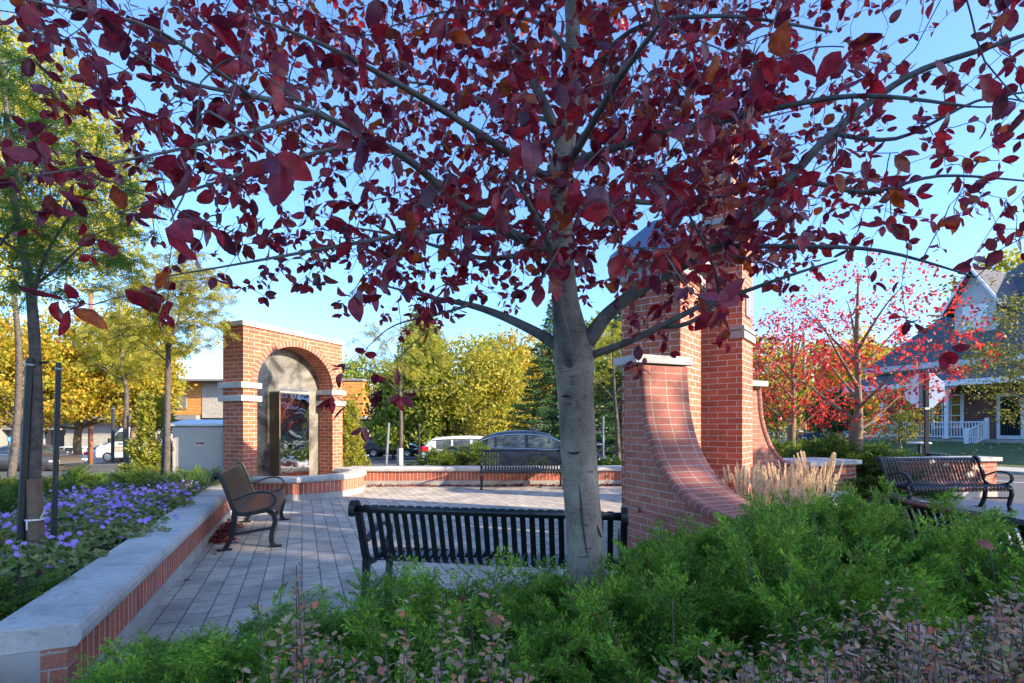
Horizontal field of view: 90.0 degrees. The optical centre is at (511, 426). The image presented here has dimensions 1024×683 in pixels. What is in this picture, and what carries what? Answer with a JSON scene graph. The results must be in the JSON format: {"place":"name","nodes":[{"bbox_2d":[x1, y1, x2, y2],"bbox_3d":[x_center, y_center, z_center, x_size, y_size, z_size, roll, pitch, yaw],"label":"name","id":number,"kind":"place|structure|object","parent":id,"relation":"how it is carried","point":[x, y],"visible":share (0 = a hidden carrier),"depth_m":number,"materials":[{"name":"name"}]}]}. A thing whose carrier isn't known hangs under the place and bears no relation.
{"place":"outdoors","nodes":[
{"label":"outdoors","id":0,"kind":"place"},
{"bbox_2d":[0,489,176,600],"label":"planting bed","id":1,"kind":"object","parent":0,"point":[39,574],"depth_m":3.94,"materials":[{"name":"green plant"}]},
{"bbox_2d":[16,358,35,559],"bbox_3d":[-3.901,0.302,4.100,0.145,1.700,0.068,0,0,0],"label":"tree stake","id":2,"kind":"object","parent":1,"relation":"on","point":[29,364],"visible":0.83,"depth_m":4.08,"materials":[{"name":"black metal"}]},
{"bbox_2d":[0,563,77,620],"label":"juniper shrub","id":3,"kind":"object","parent":1,"relation":"on","point":[29,595],"visible":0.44,"depth_m":3.09,"materials":[{"name":"green plant"}]},
{"bbox_2d":[0,531,102,570],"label":"geranium plant","id":4,"kind":"object","parent":1,"relation":"on","point":[44,546],"visible":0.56,"depth_m":4.03,"materials":[{"name":"purple plant"}]},
{"bbox_2d":[0,539,108,588],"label":"geranium plant","id":5,"kind":"object","parent":1,"relation":"on","point":[73,550],"visible":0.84,"depth_m":3.63,"materials":[{"name":"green plant"}]},
{"bbox_2d":[1,462,109,492],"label":"juniper shrub","id":6,"kind":"object","parent":1,"relation":"on","point":[47,482],"visible":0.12,"depth_m":8.93,"materials":[{"name":"green plant"}]},
{"bbox_2d":[50,362,62,552],"bbox_3d":[-3.783,0.271,4.250,0.089,1.606,0.050,0,0,0],"label":"tree stake","id":7,"kind":"object","parent":1,"relation":"on","point":[56,444],"visible":0.83,"depth_m":4.24,"materials":[{"name":"black metal"}]},
{"bbox_2d":[44,495,127,532],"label":"geranium plant","id":8,"kind":"object","parent":1,"relation":"on","point":[62,514],"visible":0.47,"depth_m":5.27,"materials":[{"name":"purple plant"}]},
{"bbox_2d":[0,26,174,561],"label":"locust tree","id":9,"kind":"object","parent":1,"relation":"on","point":[34,519],"visible":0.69,"depth_m":4.13,"materials":[{"name":"green plant"}]},
{"bbox_2d":[44,510,136,542],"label":"geranium plant","id":10,"kind":"object","parent":1,"relation":"on","point":[89,523],"visible":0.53,"depth_m":4.80,"materials":[{"name":"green plant"}]},
{"bbox_2d":[62,517,171,550],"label":"geranium plant","id":11,"kind":"object","parent":1,"relation":"on","point":[99,534],"visible":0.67,"depth_m":4.50,"materials":[{"name":"purple plant"}]},
{"bbox_2d":[92,497,172,525],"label":"geranium plant","id":12,"kind":"object","parent":1,"relation":"on","point":[151,509],"visible":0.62,"depth_m":5.53,"materials":[{"name":"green plant"}]},
{"bbox_2d":[88,464,188,494],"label":"juniper shrub","id":13,"kind":"object","parent":1,"relation":"on","point":[146,472],"visible":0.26,"depth_m":8.09,"materials":[{"name":"green plant"}]},
{"bbox_2d":[112,484,195,513],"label":"geranium plant","id":14,"kind":"object","parent":1,"relation":"on","point":[171,498],"visible":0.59,"depth_m":6.12,"materials":[{"name":"purple plant"}]},
{"bbox_2d":[85,242,244,475],"bbox_3d":[-6.116,-1.090,9.091,2.417,4.646,2.196,0,0,0],"label":"locust tree","id":15,"kind":"object","parent":1,"relation":"on","point":[185,308],"visible":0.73,"depth_m":8.99,"materials":[{"name":"green plant"}]},
{"bbox_2d":[342,398,371,466],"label":"arborvitae","id":16,"kind":"object","parent":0,"point":[351,423],"visible":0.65,"depth_m":13.04,"materials":[{"name":"green plant"}]},
{"bbox_2d":[114,485,631,666],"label":"plaza paving","id":17,"kind":"structure","parent":0,"point":[225,587],"depth_m":5.69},
{"bbox_2d":[0,483,231,682],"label":"garden wall","id":18,"kind":"structure","parent":17,"relation":"on","point":[123,589],"depth_m":3.10,"materials":[{"name":"concrete"}]},
{"bbox_2d":[171,420,222,475],"bbox_3d":[-6.350,0.530,10.934,1.360,1.360,1.030,0,0,-4],"label":"utility cabinet","id":19,"kind":"object","parent":17,"relation":"on","point":[195,442],"visible":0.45,"depth_m":10.46,"materials":[{"name":"beige metal"}]},
{"bbox_2d":[210,461,289,551],"bbox_3d":[-3.385,0.964,6.763,0.737,0.906,1.910,0,0,-21],"label":"park bench","id":20,"kind":"object","parent":17,"relation":"on","point":[244,497],"visible":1,"depth_m":6.21,"materials":[{"name":"black metal"}]},
{"bbox_2d":[218,320,345,476],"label":"fountain arch","id":21,"kind":"structure","parent":17,"relation":"on","point":[276,384],"depth_m":10.86,"materials":[{"name":"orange brick"}]},
{"bbox_2d":[250,467,365,500],"bbox_3d":[-3.964,1.195,10.736,1.430,0.470,2.829,0,0,24],"label":"fountain basin","id":22,"kind":"object","parent":17,"relation":"on","point":[343,481],"visible":0.87,"depth_m":9.95,"materials":[{"name":"concrete"}]},
{"bbox_2d":[351,465,621,485],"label":"garden wall","id":23,"kind":"structure","parent":17,"relation":"on","point":[436,475],"depth_m":12.26,"materials":[{"name":"brick"}]},
{"bbox_2d":[348,499,627,611],"bbox_3d":[-0.139,0.964,3.734,1.910,0.906,0.737,0,0,10],"label":"park bench","id":24,"kind":"object","parent":17,"relation":"on","point":[387,548],"visible":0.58,"depth_m":3.55,"materials":[{"name":"black metal"}]},
{"bbox_2d":[480,448,562,489],"bbox_3d":[0.226,0.964,11.823,1.910,0.906,0.737,0,0,-2],"label":"park bench","id":25,"kind":"object","parent":17,"relation":"on","point":[525,471],"visible":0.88,"depth_m":11.99,"materials":[{"name":"black metal"}]},
{"bbox_2d":[609,96,807,550],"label":"clock tower","id":26,"kind":"structure","parent":17,"relation":"on","point":[693,422],"depth_m":6.39,"materials":[{"name":"red brick"}]},
{"bbox_2d":[883,492,1023,551],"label":"park bench","id":27,"kind":"object","parent":17,"relation":"on","point":[920,505],"visible":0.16,"depth_m":3.70,"materials":[{"name":"black metal"}]},
{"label":"planting bed","id":28,"kind":"structure","parent":17,"relation":"on","visible":0},
{"bbox_2d":[753,302,887,446],"bbox_3d":[7.397,-1.031,13.475,3.882,4.282,4.132,0,0,0],"label":"plum tree","id":29,"kind":"object","parent":28,"relation":"on","point":[792,429],"visible":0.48,"depth_m":13.23,"materials":[{"name":"red plant"}]},
{"bbox_2d":[784,429,908,473],"bbox_3d":[6.778,0.558,10.834,2.882,1.009,2.446,0,0,28],"label":"juniper shrub","id":30,"kind":"object","parent":28,"relation":"on","point":[826,448],"visible":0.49,"depth_m":10.38,"materials":[{"name":"green plant"}]},
{"bbox_2d":[753,252,1005,474],"bbox_3d":[7.142,-1.192,10.670,4.415,4.604,4.268,0,0,0],"label":"plum tree","id":31,"kind":"object","parent":28,"relation":"on","point":[856,427],"visible":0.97,"depth_m":10.43,"materials":[{"name":"red plant"}]},
{"bbox_2d":[0,442,1021,482],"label":"parking lot","id":32,"kind":"structure","parent":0,"point":[376,461],"depth_m":28.95,"materials":[{"name":"grey asphalt"}]},
{"bbox_2d":[0,444,86,470],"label":"parked car","id":33,"kind":"object","parent":32,"relation":"on","point":[67,459],"visible":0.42,"depth_m":25.35,"materials":[{"name":"silver metal"}]},
{"bbox_2d":[0,327,132,443],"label":"maple tree","id":34,"kind":"object","parent":32,"relation":"on","point":[7,358],"visible":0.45,"depth_m":25.00,"materials":[{"name":"beige plant"}]},
{"bbox_2d":[0,303,155,455],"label":"maple tree","id":35,"kind":"object","parent":32,"relation":"on","point":[78,430],"visible":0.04,"depth_m":29.06,"materials":[{"name":"green plant"}]},
{"bbox_2d":[0,10,172,479],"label":"locust tree","id":36,"kind":"object","parent":32,"relation":"on","point":[14,447],"visible":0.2,"depth_m":17.09,"materials":[{"name":"green plant"}]},
{"bbox_2d":[44,304,196,465],"bbox_3d":[-21.546,-2.245,28.603,7.606,9.300,7.579,0,0,0],"label":"maple tree","id":37,"kind":"object","parent":32,"relation":"on","point":[177,385],"visible":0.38,"depth_m":27.04,"materials":[{"name":"beige plant"}]},
{"bbox_2d":[95,427,171,461],"bbox_3d":[-26.309,1.257,36.500,5.237,2.450,2.320,0,0,-3],"label":"cargo van","id":38,"kind":"object","parent":32,"relation":"on","point":[103,451],"visible":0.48,"depth_m":35.48,"materials":[{"name":"white paint"}]},
{"bbox_2d":[342,354,393,427],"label":"ash tree","id":39,"kind":"object","parent":32,"relation":"on","point":[356,374],"visible":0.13,"depth_m":47.78,"materials":[{"name":"green plant"}]},
{"bbox_2d":[359,383,410,458],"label":"plum tree","id":40,"kind":"object","parent":32,"relation":"on","point":[375,400],"visible":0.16,"depth_m":34.94,"materials":[{"name":"red plant"}]},
{"bbox_2d":[363,436,417,456],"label":"parked car","id":41,"kind":"object","parent":32,"relation":"on","point":[371,448],"visible":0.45,"depth_m":42.14,"materials":[{"name":"black paint"}]},
{"bbox_2d":[362,308,474,459],"bbox_3d":[-5.929,-2.825,34.172,7.693,10.282,7.812,0,0,0],"label":"pear tree","id":42,"kind":"object","parent":32,"relation":"on","point":[414,417],"visible":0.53,"depth_m":32.39,"materials":[{"name":"green plant"}]},
{"bbox_2d":[421,436,482,465],"bbox_3d":[-1.466,1.155,21.000,4.374,1.570,2.195,0,0,-6],"label":"parked car","id":43,"kind":"object","parent":32,"relation":"on","point":[436,442],"visible":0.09,"depth_m":20.19,"materials":[{"name":"white paint"}]},
{"bbox_2d":[454,324,557,431],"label":"locust tree","id":44,"kind":"object","parent":32,"relation":"on","point":[509,340],"visible":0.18,"depth_m":35.29,"materials":[{"name":"green plant"}]},
{"bbox_2d":[443,430,606,465],"bbox_3d":[0.401,0.875,15.400,4.874,1.553,2.214,0,0,-2],"label":"parked car","id":45,"kind":"object","parent":32,"relation":"on","point":[520,440],"visible":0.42,"depth_m":14.62,"materials":[{"name":"black paint"}]},
{"bbox_2d":[753,364,815,439],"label":"ash tree","id":46,"kind":"object","parent":32,"relation":"on","point":[801,392],"visible":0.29,"depth_m":38.85,"materials":[{"name":"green plant"}]},
{"bbox_2d":[753,330,822,429],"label":"maple tree","id":47,"kind":"object","parent":32,"relation":"on","point":[779,351],"visible":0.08,"depth_m":44.33,"materials":[{"name":"red plant"}]},
{"bbox_2d":[0,0,1023,426],"label":"sky","id":48,"kind":"structure","parent":0,"point":[309,313],"materials":[{"name":"blue"}]},
{"bbox_2d":[721,461,784,505],"bbox_3d":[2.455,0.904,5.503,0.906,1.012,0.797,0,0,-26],"label":"feather grass","id":49,"kind":"object","parent":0,"point":[741,480],"depth_m":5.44,"materials":[{"name":"plant"}]},
{"bbox_2d":[762,463,813,508],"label":"feather grass","id":50,"kind":"object","parent":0,"point":[791,474],"depth_m":6.19,"materials":[{"name":"plant"}]},
{"bbox_2d":[596,446,1023,503],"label":"road","id":51,"kind":"structure","parent":0,"point":[1018,488],"depth_m":12.37,"materials":[{"name":"grey asphalt"}]},
{"bbox_2d":[905,370,943,455],"bbox_3d":[9.068,0.088,11.213,0.758,2.643,0.137,0,0,12],"label":"stop sign","id":52,"kind":"object","parent":51,"relation":"on","point":[926,401],"visible":0.73,"depth_m":11.22,"materials":[{"name":"metal"}]},
{"bbox_2d":[598,444,1023,471],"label":"sidewalk","id":53,"kind":"structure","parent":0,"point":[1010,469],"depth_m":16.96,"materials":[{"name":"concrete"}]},
{"bbox_2d":[863,378,946,450],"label":"crabapple tree","id":54,"kind":"object","parent":53,"relation":"on","point":[913,430],"visible":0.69,"depth_m":19.84,"materials":[{"name":"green plant"}]},
{"bbox_2d":[791,451,843,504],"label":"feather grass","id":55,"kind":"object","parent":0,"point":[831,465],"depth_m":6.67,"materials":[{"name":"plant"}]},
{"bbox_2d":[762,498,1023,553],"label":"sidewalk","id":56,"kind":"structure","parent":0,"point":[969,503],"depth_m":9.00,"materials":[{"name":"concrete"}]},
{"bbox_2d":[783,457,861,495],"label":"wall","id":57,"kind":"structure","parent":56,"relation":"on","point":[848,465],"depth_m":9.27,"materials":[{"name":"brick"}]},
{"bbox_2d":[856,464,963,500],"bbox_3d":[7.081,1.048,9.676,2.306,0.807,1.957,0,0,13],"label":"juniper shrub","id":58,"kind":"object","parent":56,"relation":"on","point":[871,478],"visible":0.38,"depth_m":9.30,"materials":[{"name":"green plant"}]},
{"bbox_2d":[882,456,1002,498],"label":"seat wall","id":59,"kind":"structure","parent":56,"relation":"on","point":[989,464],"depth_m":10.13,"materials":[{"name":"concrete"}]},
{"bbox_2d":[875,455,1015,513],"bbox_3d":[7.298,0.964,8.644,1.910,0.906,0.737,0,0,-6],"label":"park bench","id":60,"kind":"object","parent":56,"relation":"on","point":[971,485],"visible":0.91,"depth_m":8.79,"materials":[{"name":"black metal"}]},
{"bbox_2d":[841,440,1023,467],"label":"lawn","id":61,"kind":"structure","parent":0,"point":[1015,456],"depth_m":22.56,"materials":[{"name":"green plant"}]},
{"bbox_2d":[800,388,875,439],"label":"linden tree","id":62,"kind":"object","parent":61,"relation":"on","point":[833,428],"visible":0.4,"depth_m":25.56,"materials":[{"name":"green plant"}]},
{"bbox_2d":[828,263,1023,443],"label":"porch house","id":63,"kind":"structure","parent":61,"relation":"on","point":[958,424],"depth_m":27.77,"materials":[{"name":"brick"}]},
{"bbox_2d":[931,394,963,427],"bbox_3d":[24.236,-0.855,28.514,0.091,1.870,1.539,0,0,-22],"label":"window","id":64,"kind":"structure","parent":63,"relation":"in","point":[956,402],"depth_m":28.21,"materials":[{"name":"white paint"}]},
{"bbox_2d":[996,393,1023,438],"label":"glass door","id":65,"kind":"structure","parent":63,"relation":"in","point":[1003,431],"depth_m":25.99,"materials":[{"name":"white paint"}]},
{"bbox_3d":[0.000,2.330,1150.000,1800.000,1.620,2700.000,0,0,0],"label":"ground","id":66,"kind":"structure","parent":0,"visible":0},
{"bbox_2d":[66,292,177,464],"bbox_3d":[-10.171,-1.012,13.557,2.509,5.292,2.443,0,0,0],"label":"locust tree","id":67,"kind":"object","parent":66,"relation":"on","point":[129,370],"visible":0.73,"depth_m":13.43,"materials":[{"name":"green plant"}]},
{"bbox_2d":[117,389,176,472],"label":"arborvitae","id":68,"kind":"object","parent":66,"relation":"on","point":[147,423],"visible":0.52,"depth_m":10.56,"materials":[{"name":"green plant"}]},
{"bbox_2d":[0,379,375,455],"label":"store building","id":69,"kind":"structure","parent":66,"relation":"on","point":[202,402],"depth_m":47.10,"materials":[{"name":"orange wood"}]},
{"bbox_2d":[506,299,607,453],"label":"spruce tree","id":70,"kind":"object","parent":66,"relation":"on","point":[551,410],"visible":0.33,"depth_m":25.66,"materials":[{"name":"green plant"}]},
{"bbox_2d":[594,313,621,458],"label":"spruce tree","id":71,"kind":"object","parent":66,"relation":"on","point":[605,412],"visible":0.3,"depth_m":24.82,"materials":[{"name":"green plant"}]},
{"bbox_2d":[798,325,897,436],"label":"maple tree","id":72,"kind":"object","parent":66,"relation":"on","point":[848,380],"visible":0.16,"depth_m":48.15,"materials":[{"name":"red plant"}]},
{"bbox_2d":[926,243,1023,326],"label":"maple tree","id":73,"kind":"object","parent":66,"relation":"on","point":[1006,266],"visible":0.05,"depth_m":51.52,"materials":[{"name":"yellow plant"}]},
{"bbox_2d":[946,260,1023,428],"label":"serviceberry tree","id":74,"kind":"object","parent":66,"relation":"on","point":[1018,366],"visible":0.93,"depth_m":15.17,"materials":[{"name":"green plant"}]},
{"label":"planting bed","id":75,"kind":"structure","parent":0,"visible":0},
{"bbox_2d":[83,638,214,682],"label":"juniper shrub","id":76,"kind":"object","parent":75,"relation":"on","point":[175,676],"visible":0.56,"depth_m":1.82,"materials":[{"name":"green plant"}]},
{"bbox_2d":[49,619,256,682],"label":"juniper shrub","id":77,"kind":"object","parent":75,"relation":"on","point":[152,643],"visible":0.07,"depth_m":2.31,"materials":[{"name":"green plant"}]},
{"bbox_2d":[87,581,373,682],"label":"juniper shrub","id":78,"kind":"object","parent":75,"relation":"on","point":[231,659],"visible":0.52,"depth_m":1.85,"materials":[{"name":"green plant"}]},
{"bbox_2d":[250,563,367,682],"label":"bronze shrub","id":79,"kind":"object","parent":75,"relation":"on","point":[301,640],"visible":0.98,"depth_m":1.22,"materials":[{"name":"brown plant"}]},
{"bbox_2d":[308,554,468,647],"bbox_3d":[-0.556,1.043,2.426,1.063,0.713,1.296,0,0,29],"label":"juniper shrub","id":80,"kind":"object","parent":75,"relation":"on","point":[390,584],"visible":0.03,"depth_m":2.67,"materials":[{"name":"green plant"}]},
{"bbox_2d":[322,619,506,682],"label":"juniper shrub","id":81,"kind":"object","parent":75,"relation":"on","point":[423,662],"visible":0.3,"depth_m":1.80,"materials":[{"name":"green plant"}]},
{"bbox_2d":[358,594,479,682],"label":"bronze shrub","id":82,"kind":"object","parent":75,"relation":"on","point":[381,670],"visible":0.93,"depth_m":1.10,"materials":[{"name":"brown plant"}]},
{"bbox_2d":[282,543,606,682],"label":"juniper shrub","id":83,"kind":"object","parent":75,"relation":"on","point":[427,611],"visible":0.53,"depth_m":1.93,"materials":[{"name":"green plant"}]},
{"bbox_2d":[423,592,534,682],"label":"bronze shrub","id":84,"kind":"object","parent":75,"relation":"on","point":[505,671],"visible":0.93,"depth_m":1.15,"materials":[{"name":"brown plant"}]},
{"bbox_2d":[0,0,1023,619],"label":"plum tree","id":85,"kind":"object","parent":75,"relation":"on","point":[560,244],"visible":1,"depth_m":2.10,"materials":[{"name":"red plant"}]},
{"bbox_2d":[455,554,575,646],"bbox_3d":[0.173,1.043,2.766,1.296,0.712,1.129,0,0,-5],"label":"juniper shrub","id":86,"kind":"object","parent":75,"relation":"on","point":[546,585],"visible":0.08,"depth_m":2.55,"materials":[{"name":"green plant"}]},
{"bbox_2d":[480,552,709,682],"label":"juniper shrub","id":87,"kind":"object","parent":75,"relation":"on","point":[545,611],"visible":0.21,"depth_m":2.12,"materials":[{"name":"green plant"}]},
{"bbox_2d":[492,562,850,682],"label":"juniper shrub","id":88,"kind":"object","parent":75,"relation":"on","point":[612,663],"visible":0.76,"depth_m":1.85,"materials":[{"name":"green plant"}]},
{"bbox_2d":[605,514,750,603],"bbox_3d":[1.210,0.976,3.427,1.495,0.842,1.303,0,0,-6],"label":"juniper shrub","id":89,"kind":"object","parent":75,"relation":"on","point":[693,539],"visible":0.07,"depth_m":3.24,"materials":[{"name":"green plant"}]},
{"bbox_2d":[606,526,796,682],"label":"juniper shrub","id":90,"kind":"object","parent":75,"relation":"on","point":[726,626],"visible":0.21,"depth_m":2.34,"materials":[{"name":"green plant"}]},
{"bbox_2d":[650,641,858,682],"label":"bronze shrub","id":91,"kind":"object","parent":75,"relation":"on","point":[705,670],"visible":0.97,"depth_m":1.11,"materials":[{"name":"brown plant"}]},
{"bbox_2d":[713,486,868,573],"bbox_3d":[2.118,0.904,3.841,1.744,0.982,1.520,0,0,-7],"label":"juniper shrub","id":92,"kind":"object","parent":75,"relation":"on","point":[745,517],"visible":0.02,"depth_m":3.58,"materials":[{"name":"green plant"}]},
{"bbox_2d":[679,495,990,682],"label":"juniper shrub","id":93,"kind":"object","parent":75,"relation":"on","point":[771,608],"visible":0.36,"depth_m":2.05,"materials":[{"name":"green plant"}]},
{"bbox_2d":[734,610,954,682],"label":"bronze shrub","id":94,"kind":"object","parent":75,"relation":"on","point":[913,667],"visible":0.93,"depth_m":1.13,"materials":[{"name":"brown plant"}]},
{"bbox_2d":[690,488,1012,648],"bbox_3d":[1.771,0.880,2.876,1.531,1.027,1.652,0,0,-3],"label":"juniper shrub","id":95,"kind":"object","parent":75,"relation":"on","point":[903,555],"visible":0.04,"depth_m":2.58,"materials":[{"name":"green plant"}]},
{"bbox_2d":[799,475,1023,577],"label":"juniper shrub","id":96,"kind":"object","parent":75,"relation":"on","point":[850,497],"visible":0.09,"depth_m":3.23,"materials":[{"name":"green plant"}]},
{"bbox_2d":[818,580,1023,682],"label":"bronze shrub","id":97,"kind":"object","parent":75,"relation":"on","point":[1001,662],"visible":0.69,"depth_m":1.28,"materials":[{"name":"brown plant"}]},
{"bbox_2d":[899,499,1023,653],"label":"juniper shrub","id":98,"kind":"object","parent":75,"relation":"on","point":[986,558],"visible":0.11,"depth_m":2.54,"materials":[{"name":"green plant"}]},
{"bbox_2d":[908,590,1023,682],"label":"bronze shrub","id":99,"kind":"object","parent":75,"relation":"on","point":[1000,627],"visible":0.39,"depth_m":1.38,"materials":[{"name":"brown plant"}]},
{"bbox_2d":[920,646,1023,682],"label":"bronze shrub","id":100,"kind":"object","parent":75,"relation":"on","point":[991,677],"visible":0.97,"depth_m":1.06,"materials":[{"name":"brown plant"}]},
{"bbox_2d":[933,511,1020,603],"bbox_3d":[2.756,0.943,2.772,1.280,0.906,1.382,0,0,-6],"label":"juniper shrub","id":101,"kind":"object","parent":75,"relation":"on","point":[1001,554],"depth_m":2.83,"materials":[{"name":"green plant"}]},
{"bbox_2d":[941,574,1023,682],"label":"bronze shrub","id":102,"kind":"object","parent":75,"relation":"on","point":[991,632],"visible":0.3,"depth_m":1.57,"materials":[{"name":"brown plant"}]},
{"label":"planting bed","id":103,"kind":"structure","parent":0,"visible":0},
{"bbox_2d":[346,318,454,465],"bbox_3d":[-3.051,-0.821,13.966,3.088,4.266,2.479,0,0,0],"label":"locust tree","id":104,"kind":"object","parent":103,"relation":"on","point":[401,364],"visible":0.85,"depth_m":13.95,"materials":[{"name":"green plant"}]},
{"bbox_2d":[410,443,463,465],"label":"yew bush","id":105,"kind":"object","parent":103,"relation":"on","point":[440,457],"visible":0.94,"depth_m":13.05,"materials":[{"name":"green plant"}]},
{"bbox_2d":[444,438,500,465],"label":"yew bush","id":106,"kind":"object","parent":103,"relation":"on","point":[472,455],"visible":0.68,"depth_m":13.07,"materials":[{"name":"green plant"}]},
{"label":"far sidewalk","id":107,"kind":"structure","parent":0,"visible":0},
{"bbox_2d":[388,327,537,436],"bbox_3d":[-2.856,-2.025,33.449,9.745,8.539,9.107,0,0,0],"label":"locust tree","id":108,"kind":"object","parent":107,"relation":"on","point":[487,411],"visible":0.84,"depth_m":31.75,"materials":[{"name":"yellow plant"}]},
{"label":"bank","id":109,"kind":"structure","parent":0,"visible":0},
{"bbox_2d":[593,320,621,459],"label":"locust tree","id":110,"kind":"object","parent":109,"relation":"on","point":[617,436],"visible":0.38,"depth_m":14.46,"materials":[{"name":"green plant"}]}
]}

